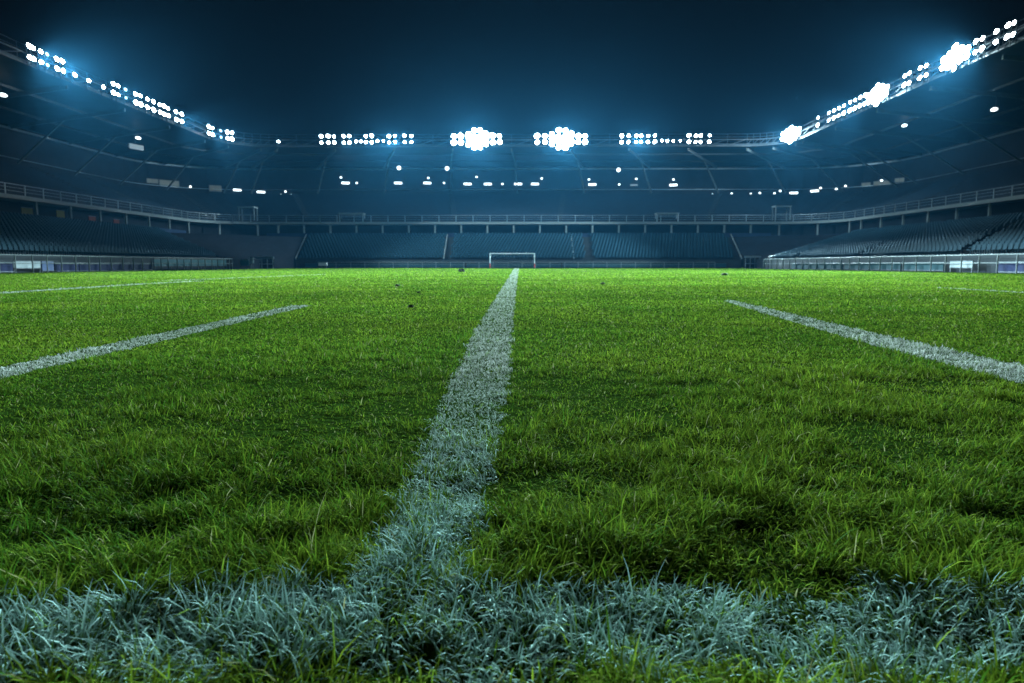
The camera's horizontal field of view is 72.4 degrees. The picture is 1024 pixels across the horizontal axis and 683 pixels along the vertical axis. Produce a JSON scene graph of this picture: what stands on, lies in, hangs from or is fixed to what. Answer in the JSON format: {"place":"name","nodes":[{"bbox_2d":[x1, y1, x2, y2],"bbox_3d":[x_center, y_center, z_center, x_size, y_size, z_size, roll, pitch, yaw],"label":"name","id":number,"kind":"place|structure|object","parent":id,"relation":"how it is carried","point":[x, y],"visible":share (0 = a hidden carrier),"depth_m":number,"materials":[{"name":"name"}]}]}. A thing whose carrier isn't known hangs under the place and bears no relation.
{"place":"outdoors","nodes":[
{"label":"outdoors","id":0,"kind":"place"},
{"bbox_2d":[338,213,365,221],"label":"camera platform","id":1,"kind":"structure","parent":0,"point":[351,214],"depth_m":127.79,"materials":[{"name":"metal"}]},
{"bbox_2d":[0,268,1023,682],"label":"ground","id":2,"kind":"structure","parent":0,"point":[428,650],"depth_m":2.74,"materials":[{"name":"green plant"}]},
{"bbox_2d":[0,262,13,272],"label":"advertising board","id":3,"kind":"object","parent":2,"relation":"on","point":[6,266],"visible":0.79,"depth_m":48.32,"materials":[{"name":"paint"}]},
{"bbox_2d":[13,261,40,272],"bbox_3d":[-34.917,-5.365,50.428,0.130,0.890,2.786,0,6,0],"label":"advertising board","id":4,"kind":"object","parent":2,"relation":"on","point":[24,264],"visible":0.86,"depth_m":50.29,"materials":[{"name":"paint"}]},
{"bbox_2d":[41,261,54,271],"bbox_3d":[-34.898,-5.604,52.592,0.130,0.890,1.342,0,6,0],"label":"advertising board","id":5,"kind":"object","parent":2,"relation":"on","point":[50,266],"visible":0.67,"depth_m":52.64,"materials":[{"name":"paint"}]},
{"bbox_2d":[53,263,78,271],"bbox_3d":[-34.879,-5.762,54.842,0.130,0.710,2.918,0,6,0],"label":"advertising board","id":6,"kind":"object","parent":2,"relation":"on","point":[66,267],"visible":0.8,"depth_m":54.72,"materials":[{"name":"paint"}]},
{"bbox_2d":[0,34,223,272],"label":"grandstand","id":7,"kind":"object","parent":2,"relation":"on","point":[62,139],"visible":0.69,"depth_m":100.27,"materials":[{"name":"metal"}]},
{"bbox_2d":[2,244,12,253],"bbox_3d":[-36.223,-6.600,50.252,0.500,0.802,0.430,0,6,0],"label":"stadium seat","id":8,"kind":"object","parent":7,"relation":"on","point":[4,246],"visible":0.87,"depth_m":50.21,"materials":[{"name":"blue plastic"}]},
{"bbox_2d":[7,244,18,253],"bbox_3d":[-36.218,-6.661,50.808,0.500,0.802,0.430,0,6,0],"label":"stadium seat","id":9,"kind":"object","parent":7,"relation":"on","point":[9,246],"visible":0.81,"depth_m":50.75,"materials":[{"name":"blue plastic"}]},
{"bbox_2d":[13,244,23,253],"bbox_3d":[-36.214,-6.723,51.365,0.500,0.802,0.430,0,6,0],"label":"stadium seat","id":10,"kind":"object","parent":7,"relation":"on","point":[15,246],"visible":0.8,"depth_m":51.32,"materials":[{"name":"blue plastic"}]},
{"bbox_2d":[18,245,28,254],"bbox_3d":[-36.209,-6.784,51.922,0.500,0.802,0.430,0,6,0],"label":"stadium seat","id":11,"kind":"object","parent":7,"relation":"on","point":[20,246],"visible":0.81,"depth_m":51.85,"materials":[{"name":"blue plastic"}]},
{"bbox_2d":[21,207,32,214],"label":"wall panel","id":12,"kind":"structure","parent":7,"relation":"attached to","point":[26,210],"depth_m":83.76,"materials":[{"name":"paint"}]},
{"bbox_2d":[24,245,33,254],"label":"stadium seat","id":13,"kind":"object","parent":7,"relation":"on","point":[25,246],"visible":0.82,"depth_m":52.41,"materials":[{"name":"blue plastic"}]},
{"bbox_2d":[25,43,42,70],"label":"floodlight bank","id":14,"kind":"structure","parent":7,"relation":"attached to","point":[30,57],"depth_m":75.48,"materials":[{"name":"paint"}]},
{"bbox_2d":[29,245,38,254],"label":"stadium seat","id":15,"kind":"object","parent":7,"relation":"on","point":[31,247],"visible":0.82,"depth_m":53.03,"materials":[{"name":"blue plastic"}]},
{"bbox_2d":[34,245,43,254],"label":"stadium seat","id":16,"kind":"object","parent":7,"relation":"on","point":[36,247],"visible":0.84,"depth_m":53.57,"materials":[{"name":"blue plastic"}]},
{"bbox_2d":[39,245,48,254],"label":"stadium seat","id":17,"kind":"object","parent":7,"relation":"on","point":[40,247],"visible":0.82,"depth_m":54.10,"materials":[{"name":"blue plastic"}]},
{"bbox_2d":[44,52,48,72],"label":"floodlight bank","id":18,"kind":"structure","parent":7,"relation":"attached to","point":[46,54],"depth_m":77.68,"materials":[{"name":"paint"}]},
{"bbox_2d":[44,246,53,254],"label":"stadium seat","id":19,"kind":"object","parent":7,"relation":"on","point":[45,247],"visible":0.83,"depth_m":54.64,"materials":[{"name":"blue plastic"}]},
{"bbox_2d":[49,246,58,254],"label":"stadium seat","id":20,"kind":"object","parent":7,"relation":"on","point":[50,247],"visible":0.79,"depth_m":55.18,"materials":[{"name":"blue plastic"}]},
{"bbox_2d":[53,56,64,78],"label":"floodlight bank","id":21,"kind":"structure","parent":7,"relation":"attached to","point":[60,61],"depth_m":79.50,"materials":[{"name":"paint"}]},
{"bbox_2d":[56,210,64,217],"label":"wall panel","id":22,"kind":"structure","parent":7,"relation":"attached to","point":[60,213],"depth_m":89.91,"materials":[{"name":"paint"}]},
{"bbox_2d":[88,216,95,220],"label":"wall panel","id":23,"kind":"structure","parent":7,"relation":"attached to","point":[92,218],"depth_m":96.67,"materials":[{"name":"paint"}]},
{"bbox_2d":[110,82,119,101],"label":"floodlight bank","id":24,"kind":"structure","parent":7,"relation":"attached to","point":[115,93],"depth_m":90.66,"materials":[{"name":"paint"}]},
{"bbox_2d":[123,88,126,104],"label":"floodlight bank","id":25,"kind":"structure","parent":7,"relation":"attached to","point":[124,90],"depth_m":93.28,"materials":[{"name":"paint"}]},
{"bbox_2d":[128,143,143,150],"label":"ceiling lamp","id":26,"kind":"object","parent":7,"relation":"hanging from","point":[136,146],"visible":1,"depth_m":109.79,"materials":[{"name":"grey"}]},
{"bbox_2d":[133,92,142,110],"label":"floodlight bank","id":27,"kind":"structure","parent":7,"relation":"attached to","point":[138,103],"depth_m":96.58,"materials":[{"name":"paint"}]},
{"bbox_2d":[145,97,155,115],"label":"floodlight bank","id":28,"kind":"structure","parent":7,"relation":"attached to","point":[151,102],"depth_m":99.92,"materials":[{"name":"paint"}]},
{"bbox_2d":[157,103,169,121],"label":"floodlight bank","id":29,"kind":"structure","parent":7,"relation":"attached to","point":[162,113],"depth_m":103.31,"materials":[{"name":"paint"}]},
{"bbox_2d":[173,110,183,127],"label":"floodlight bank","id":30,"kind":"structure","parent":7,"relation":"attached to","point":[176,119],"depth_m":108.08,"materials":[{"name":"paint"}]},
{"bbox_2d":[206,125,213,139],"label":"floodlight bank","id":31,"kind":"structure","parent":7,"relation":"attached to","point":[211,128],"depth_m":118.56,"materials":[{"name":"paint"}]},
{"bbox_2d":[79,264,152,271],"bbox_3d":[-34.817,-6.543,62.017,0.130,0.690,11.359,0,6,0],"label":"advertising board","id":32,"kind":"object","parent":2,"relation":"on","point":[104,267],"visible":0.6,"depth_m":61.10,"materials":[{"name":"paint"}]},
{"bbox_2d":[0,254,232,272],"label":"pitch fence","id":33,"kind":"object","parent":2,"relation":"on","point":[161,263],"visible":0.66,"depth_m":61.94,"materials":[{"name":"metal"}]},
{"bbox_2d":[0,304,309,378],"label":"painted line","id":34,"kind":"object","parent":2,"relation":"on","point":[59,357],"visible":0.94,"depth_m":5.00,"materials":[{"name":"white paint"}]},
{"bbox_2d":[1,274,322,292],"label":"painted line","id":35,"kind":"object","parent":2,"relation":"on","point":[129,284],"visible":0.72,"depth_m":19.78,"materials":[{"name":"white paint"}]},
{"bbox_2d":[153,259,225,270],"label":"advertising board","id":36,"kind":"object","parent":2,"relation":"on","point":[186,261],"visible":0.82,"depth_m":74.78,"materials":[{"name":"paint"}]},
{"bbox_2d":[110,125,303,268],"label":"corner stand","id":37,"kind":"object","parent":2,"relation":"on","point":[213,223],"visible":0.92,"depth_m":130.68,"materials":[{"name":"concrete"}]},
{"bbox_2d":[146,178,158,183],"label":"lit window","id":38,"kind":"structure","parent":37,"relation":"attached to","point":[150,180],"depth_m":136.67,"materials":[{"name":"grey glass"}]},
{"bbox_2d":[159,179,179,186],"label":"lit window","id":39,"kind":"structure","parent":37,"relation":"attached to","point":[167,182],"depth_m":139.22,"materials":[{"name":"grey glass"}]},
{"bbox_2d":[209,185,221,191],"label":"lit window","id":40,"kind":"structure","parent":37,"relation":"attached to","point":[213,188],"depth_m":144.37,"materials":[{"name":"grey glass"}]},
{"bbox_2d":[225,130,233,144],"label":"floodlight bank","id":41,"kind":"structure","parent":37,"relation":"attached to","point":[230,133],"depth_m":123.69,"materials":[{"name":"paint"}]},
{"bbox_2d":[237,206,257,220],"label":"camera platform","id":42,"kind":"structure","parent":37,"relation":"on","point":[247,207],"depth_m":123.69,"materials":[{"name":"metal"}]},
{"bbox_2d":[240,259,248,268],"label":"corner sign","id":43,"kind":"object","parent":2,"relation":"on","point":[244,261],"visible":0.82,"depth_m":91.66,"materials":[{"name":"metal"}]},
{"bbox_2d":[254,257,274,268],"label":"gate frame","id":44,"kind":"object","parent":2,"relation":"on","point":[267,262],"visible":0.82,"depth_m":100.20,"materials":[{"name":"metal"}]},
{"bbox_2d":[318,262,327,267],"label":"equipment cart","id":45,"kind":"object","parent":2,"relation":"on","point":[321,264],"visible":0.97,"depth_m":116.48,"materials":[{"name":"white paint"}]},
{"bbox_2d":[305,263,464,267],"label":"advertising board","id":46,"kind":"object","parent":2,"relation":"on","point":[393,265],"visible":0.74,"depth_m":118.19,"materials":[{"name":"paint"}]},
{"bbox_2d":[337,268,518,602],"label":"painted line","id":47,"kind":"object","parent":2,"relation":"on","point":[391,550],"visible":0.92,"depth_m":1.84,"materials":[{"name":"white paint"}]},
{"bbox_2d":[0,546,1023,682],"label":"painted line","id":48,"kind":"object","parent":2,"relation":"on","point":[290,619],"visible":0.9,"depth_m":1.13,"materials":[{"name":"white paint"}]},
{"bbox_2d":[490,253,534,267],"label":"football goal","id":49,"kind":"object","parent":2,"relation":"on","point":[512,253],"visible":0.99,"depth_m":115.06,"materials":[{"name":"white paint"}]},
{"bbox_2d":[466,263,560,267],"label":"advertising board","id":50,"kind":"object","parent":2,"relation":"on","point":[485,265],"visible":0.76,"depth_m":118.01,"materials":[{"name":"paint"}]},
{"bbox_2d":[248,134,789,267],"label":"grandstand","id":51,"kind":"object","parent":2,"relation":"on","point":[563,196],"visible":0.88,"depth_m":136.86,"materials":[{"name":"concrete"}]},
{"bbox_2d":[319,134,335,147],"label":"floodlight bank","id":52,"kind":"structure","parent":51,"relation":"attached to","point":[327,136],"depth_m":127.36,"materials":[{"name":"paint"}]},
{"bbox_2d":[342,135,350,147],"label":"floodlight bank","id":53,"kind":"structure","parent":51,"relation":"attached to","point":[343,137],"depth_m":127.33,"materials":[{"name":"paint"}]},
{"bbox_2d":[364,134,372,147],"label":"floodlight bank","id":54,"kind":"structure","parent":51,"relation":"attached to","point":[371,142],"depth_m":127.29,"materials":[{"name":"paint"}]},
{"bbox_2d":[387,135,395,147],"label":"floodlight bank","id":55,"kind":"structure","parent":51,"relation":"attached to","point":[388,136],"depth_m":127.22,"materials":[{"name":"paint"}]},
{"bbox_2d":[403,135,412,147],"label":"floodlight bank","id":56,"kind":"structure","parent":51,"relation":"attached to","point":[404,136],"depth_m":127.21,"materials":[{"name":"paint"}]},
{"bbox_2d":[451,128,501,149],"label":"floodlight bank","id":57,"kind":"structure","parent":51,"relation":"attached to","point":[480,136],"depth_m":127.00,"materials":[{"name":"paint"}]},
{"bbox_2d":[0,211,1023,259],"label":"stadium seats","id":58,"kind":"object","parent":51,"relation":"on","point":[144,240],"visible":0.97,"depth_m":100.25,"materials":[{"name":"blue plastic"}]},
{"bbox_2d":[534,128,587,149],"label":"floodlight bank","id":59,"kind":"structure","parent":51,"relation":"attached to","point":[565,138],"depth_m":126.88,"materials":[{"name":"paint"}]},
{"bbox_2d":[620,134,656,146],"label":"floodlight bank","id":60,"kind":"structure","parent":51,"relation":"attached to","point":[636,136],"depth_m":126.95,"materials":[{"name":"paint"}]},
{"bbox_2d":[661,140,680,146],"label":"floodlight bank","id":61,"kind":"structure","parent":51,"relation":"attached to","point":[667,141],"depth_m":127.13,"materials":[{"name":"paint"}]},
{"bbox_2d":[687,134,701,146],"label":"floodlight bank","id":62,"kind":"structure","parent":51,"relation":"attached to","point":[689,141],"depth_m":126.92,"materials":[{"name":"paint"}]},
{"bbox_2d":[350,262,708,267],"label":"pitch fence","id":63,"kind":"object","parent":2,"relation":"on","point":[564,264],"visible":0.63,"depth_m":117.43,"materials":[{"name":"metal"}]},
{"bbox_2d":[563,263,725,267],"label":"advertising board","id":64,"kind":"object","parent":2,"relation":"on","point":[671,265],"visible":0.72,"depth_m":117.82,"materials":[{"name":"paint"}]},
{"bbox_2d":[744,256,760,267],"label":"gate frame","id":65,"kind":"object","parent":2,"relation":"on","point":[749,261],"visible":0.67,"depth_m":103.55,"materials":[{"name":"metal"}]},
{"bbox_2d":[791,264,842,269],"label":"advertising board","id":66,"kind":"object","parent":2,"relation":"on","point":[820,266],"visible":0.7,"depth_m":75.28,"materials":[{"name":"paint"}]},
{"bbox_2d":[733,126,927,268],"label":"corner stand","id":67,"kind":"object","parent":2,"relation":"on","point":[827,210],"visible":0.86,"depth_m":130.98,"materials":[{"name":"concrete"}]},
{"bbox_2d":[772,206,791,219],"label":"camera platform","id":68,"kind":"structure","parent":67,"relation":"on","point":[775,207],"depth_m":122.24,"materials":[{"name":"metal"}]},
{"bbox_2d":[861,182,870,186],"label":"lit window","id":69,"kind":"structure","parent":67,"relation":"attached to","point":[865,184],"depth_m":138.77,"materials":[{"name":"grey glass"}]},
{"bbox_2d":[873,180,889,185],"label":"lit window","id":70,"kind":"structure","parent":67,"relation":"attached to","point":[877,183],"depth_m":136.58,"materials":[{"name":"grey glass"}]},
{"bbox_2d":[894,177,904,182],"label":"lit window","id":71,"kind":"structure","parent":67,"relation":"attached to","point":[899,179],"depth_m":133.08,"materials":[{"name":"grey glass"}]},
{"bbox_2d":[844,262,901,270],"bbox_3d":[32.905,-6.846,64.223,0.130,0.810,10.240,0,6,0],"label":"advertising board","id":72,"kind":"object","parent":2,"relation":"on","point":[874,267],"visible":0.65,"depth_m":63.45,"materials":[{"name":"paint"}]},
{"bbox_2d":[725,300,1023,382],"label":"painted line","id":73,"kind":"object","parent":2,"relation":"on","point":[915,349],"visible":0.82,"depth_m":4.88,"materials":[{"name":"white paint"}]},
{"bbox_2d":[763,253,1023,273],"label":"pitch fence","id":74,"kind":"object","parent":2,"relation":"on","point":[858,263],"visible":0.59,"depth_m":59.89,"materials":[{"name":"metal"}]},
{"bbox_2d":[769,19,1023,272],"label":"grandstand","id":75,"kind":"object","parent":2,"relation":"on","point":[964,136],"visible":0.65,"depth_m":98.35,"materials":[{"name":"metal"}]},
{"bbox_2d":[781,126,800,143],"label":"floodlight bank","id":76,"kind":"structure","parent":75,"relation":"attached to","point":[791,130],"depth_m":121.90,"materials":[{"name":"paint"}]},
{"bbox_2d":[828,104,846,125],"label":"floodlight bank","id":77,"kind":"structure","parent":75,"relation":"attached to","point":[839,115],"depth_m":104.46,"materials":[{"name":"paint"}]},
{"bbox_2d":[848,93,867,116],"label":"floodlight bank","id":78,"kind":"structure","parent":75,"relation":"attached to","point":[855,108],"depth_m":99.06,"materials":[{"name":"paint"}]},
{"bbox_2d":[866,83,889,108],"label":"floodlight bank","id":79,"kind":"structure","parent":75,"relation":"attached to","point":[875,100],"depth_m":92.91,"materials":[{"name":"paint"}]},
{"bbox_2d":[902,71,912,92],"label":"floodlight bank","id":80,"kind":"structure","parent":75,"relation":"attached to","point":[907,83],"depth_m":86.25,"materials":[{"name":"paint"}]},
{"bbox_2d":[918,64,929,85],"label":"floodlight bank","id":81,"kind":"structure","parent":75,"relation":"attached to","point":[921,78],"depth_m":82.92,"materials":[{"name":"paint"}]},
{"bbox_2d":[940,43,971,74],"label":"floodlight bank","id":82,"kind":"structure","parent":75,"relation":"attached to","point":[956,54],"depth_m":76.40,"materials":[{"name":"paint"}]},
{"bbox_2d":[952,245,961,254],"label":"stadium seat","id":83,"kind":"object","parent":75,"relation":"on","point":[960,247],"visible":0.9,"depth_m":53.73,"materials":[{"name":"blue plastic"}]},
{"bbox_2d":[966,245,976,254],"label":"stadium seat","id":84,"kind":"object","parent":75,"relation":"on","point":[973,246],"visible":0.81,"depth_m":52.06,"materials":[{"name":"blue plastic"}]},
{"bbox_2d":[971,244,981,253],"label":"stadium seat","id":85,"kind":"object","parent":75,"relation":"on","point":[979,246],"visible":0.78,"depth_m":51.48,"materials":[{"name":"blue plastic"}]},
{"bbox_2d":[973,36,986,60],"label":"floodlight bank","id":86,"kind":"structure","parent":75,"relation":"attached to","point":[982,48],"depth_m":72.33,"materials":[{"name":"paint"}]},
{"bbox_2d":[976,244,986,253],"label":"stadium seat","id":87,"kind":"object","parent":75,"relation":"on","point":[984,246],"visible":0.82,"depth_m":50.92,"materials":[{"name":"blue plastic"}]},
{"bbox_2d":[981,244,991,253],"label":"stadium seat","id":88,"kind":"object","parent":75,"relation":"on","point":[989,246],"visible":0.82,"depth_m":50.38,"materials":[{"name":"blue plastic"}]},
{"bbox_2d":[986,244,996,253],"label":"stadium seat","id":89,"kind":"object","parent":75,"relation":"on","point":[994,246],"visible":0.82,"depth_m":49.86,"materials":[{"name":"blue plastic"}]},
{"bbox_2d":[990,94,999,110],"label":"ceiling lamp","id":90,"kind":"object","parent":75,"relation":"hanging from","point":[994,109],"visible":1,"depth_m":83.50,"materials":[{"name":"grey"}]},
{"bbox_2d":[993,29,1000,51],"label":"floodlight bank","id":91,"kind":"structure","parent":75,"relation":"attached to","point":[997,41],"depth_m":69.92,"materials":[{"name":"paint"}]},
{"bbox_2d":[991,243,1002,253],"bbox_3d":[34.175,-6.499,49.338,0.500,0.802,0.430,0,6,0],"label":"stadium seat","id":92,"kind":"object","parent":75,"relation":"on","point":[1000,245],"visible":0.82,"depth_m":49.25,"materials":[{"name":"blue plastic"}]},
{"bbox_2d":[997,243,1007,253],"bbox_3d":[34.171,-6.438,48.781,0.500,0.802,0.430,0,6,0],"label":"stadium seat","id":93,"kind":"object","parent":75,"relation":"on","point":[1005,245],"visible":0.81,"depth_m":48.72,"materials":[{"name":"blue plastic"}]},
{"bbox_2d":[1002,243,1013,253],"bbox_3d":[34.166,-6.376,48.224,0.500,0.802,0.430,0,6,0],"label":"stadium seat","id":94,"kind":"object","parent":75,"relation":"on","point":[1011,245],"visible":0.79,"depth_m":48.16,"materials":[{"name":"blue plastic"}]},
{"bbox_2d":[1004,20,1017,46],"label":"floodlight bank","id":95,"kind":"structure","parent":75,"relation":"attached to","point":[1009,25],"depth_m":68.00,"materials":[{"name":"paint"}]},
{"bbox_2d":[1008,243,1019,253],"bbox_3d":[34.161,-6.315,47.668,0.500,0.802,0.430,0,6,0],"label":"stadium seat","id":96,"kind":"object","parent":75,"relation":"on","point":[1016,245],"visible":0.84,"depth_m":47.62,"materials":[{"name":"blue plastic"}]},
{"bbox_2d":[1014,243,1023,252],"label":"stadium seat","id":97,"kind":"object","parent":75,"relation":"on","point":[1021,245],"visible":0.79,"depth_m":47.13,"materials":[{"name":"blue plastic"}]},
{"bbox_2d":[902,262,944,271],"bbox_3d":[32.834,-5.942,56.021,0.130,0.810,5.747,0,6,0],"label":"advertising board","id":98,"kind":"object","parent":2,"relation":"on","point":[925,266],"visible":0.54,"depth_m":55.51,"materials":[{"name":"paint"}]},
{"bbox_2d":[949,261,973,272],"bbox_3d":[32.792,-5.438,51.091,0.130,0.890,2.655,0,6,0],"label":"advertising board","id":99,"kind":"object","parent":2,"relation":"on","point":[965,264],"visible":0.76,"depth_m":50.85,"materials":[{"name":"paint"}]},
{"bbox_2d":[937,287,1023,292],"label":"painted line","id":100,"kind":"object","parent":2,"relation":"on","point":[981,289],"visible":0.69,"depth_m":16.53,"materials":[{"name":"white paint"}]},
{"bbox_2d":[998,262,1023,272],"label":"advertising board","id":101,"kind":"object","parent":2,"relation":"on","point":[1006,266],"visible":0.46,"depth_m":45.93,"materials":[{"name":"paint"}]},
{"bbox_2d":[0,0,1023,143],"label":"sky","id":102,"kind":"structure","parent":0,"point":[598,69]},
{"bbox_2d":[655,213,678,221],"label":"camera platform","id":103,"kind":"structure","parent":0,"point":[657,214],"depth_m":127.43,"materials":[{"name":"metal"}]}
]}

